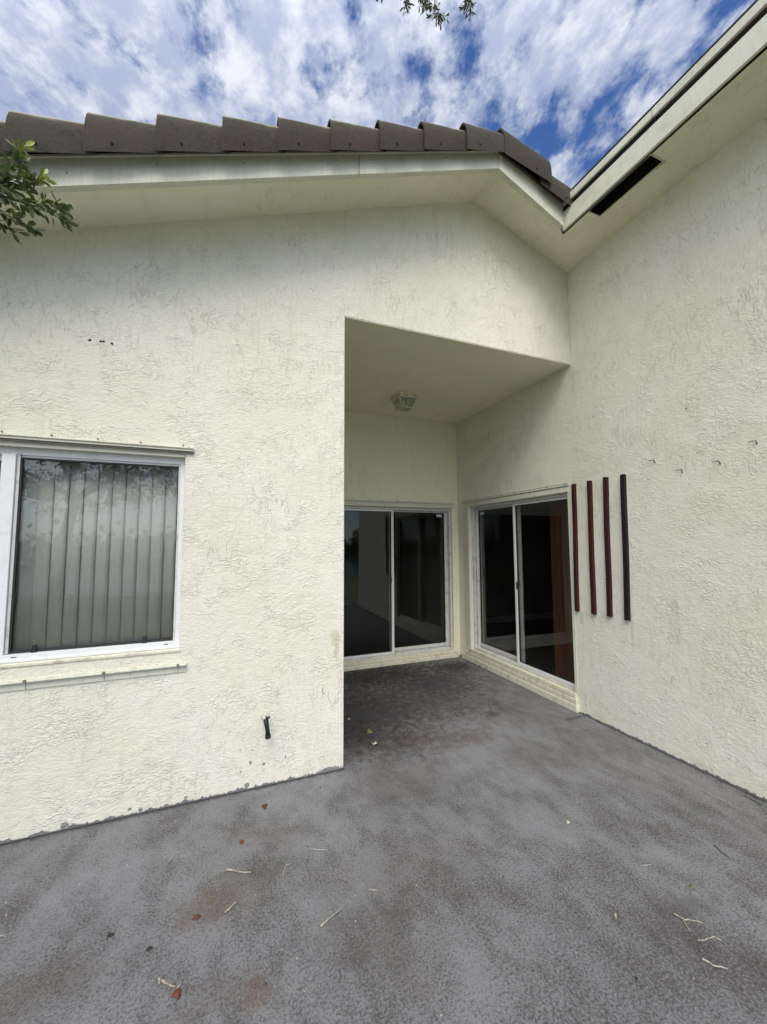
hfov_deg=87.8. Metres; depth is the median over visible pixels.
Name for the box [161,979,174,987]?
twig
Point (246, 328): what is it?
house
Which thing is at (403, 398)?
ceiling light
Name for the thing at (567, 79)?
sky
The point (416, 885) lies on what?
debris crumbs
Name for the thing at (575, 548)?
wooden strip
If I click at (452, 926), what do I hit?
patio
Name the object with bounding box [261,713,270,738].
outdoor faucet
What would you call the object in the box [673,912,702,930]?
twig
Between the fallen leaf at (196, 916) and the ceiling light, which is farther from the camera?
the ceiling light
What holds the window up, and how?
in the house
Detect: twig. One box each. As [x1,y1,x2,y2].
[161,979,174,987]
[224,901,237,912]
[226,869,250,872]
[320,909,341,926]
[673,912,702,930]
[697,936,721,941]
[702,958,727,969]
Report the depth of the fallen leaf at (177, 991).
1.37 m
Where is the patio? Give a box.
[0,656,766,1023]
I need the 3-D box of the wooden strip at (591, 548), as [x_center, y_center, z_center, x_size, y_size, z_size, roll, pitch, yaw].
[1.843,0.307,3.526,0.028,1.180,0.051,1,-5,-22]
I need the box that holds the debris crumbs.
[5,723,755,1015]
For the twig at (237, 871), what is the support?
on the patio
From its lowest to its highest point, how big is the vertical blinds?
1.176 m
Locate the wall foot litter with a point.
(325, 774)
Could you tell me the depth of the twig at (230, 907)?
1.69 m
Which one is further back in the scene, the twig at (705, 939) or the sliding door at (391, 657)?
the sliding door at (391, 657)
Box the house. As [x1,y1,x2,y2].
[0,0,766,843]
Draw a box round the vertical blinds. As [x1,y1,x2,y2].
[0,460,177,650]
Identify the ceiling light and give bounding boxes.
[390,391,419,411]
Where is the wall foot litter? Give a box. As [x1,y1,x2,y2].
[11,660,746,843]
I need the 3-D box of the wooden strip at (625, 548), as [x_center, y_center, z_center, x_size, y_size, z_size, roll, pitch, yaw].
[1.960,0.281,3.231,0.028,1.180,0.064,1,-5,-22]
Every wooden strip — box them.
[571,484,579,610]
[587,480,596,614]
[603,477,612,616]
[620,474,630,620]
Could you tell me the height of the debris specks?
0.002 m
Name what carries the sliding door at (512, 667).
in the house
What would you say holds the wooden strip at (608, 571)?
attached to the house
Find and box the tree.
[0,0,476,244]
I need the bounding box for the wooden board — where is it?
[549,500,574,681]
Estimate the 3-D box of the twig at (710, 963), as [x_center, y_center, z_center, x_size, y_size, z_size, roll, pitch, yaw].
[1.211,1.655,1.455,0.074,0.010,0.015,-3,-5,27]
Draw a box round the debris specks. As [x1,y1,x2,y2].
[48,700,724,990]
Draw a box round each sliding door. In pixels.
[344,499,458,671]
[461,483,579,712]
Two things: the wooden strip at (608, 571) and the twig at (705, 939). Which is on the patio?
the twig at (705, 939)
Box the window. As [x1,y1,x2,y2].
[0,442,184,668]
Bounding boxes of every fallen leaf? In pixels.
[172,988,181,1000]
[192,914,200,919]
[363,728,372,733]
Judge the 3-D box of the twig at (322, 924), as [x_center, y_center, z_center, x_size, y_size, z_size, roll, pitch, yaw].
[-0.217,1.676,1.648,0.010,0.009,0.108,-5,-6,44]
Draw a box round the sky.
[0,0,754,188]

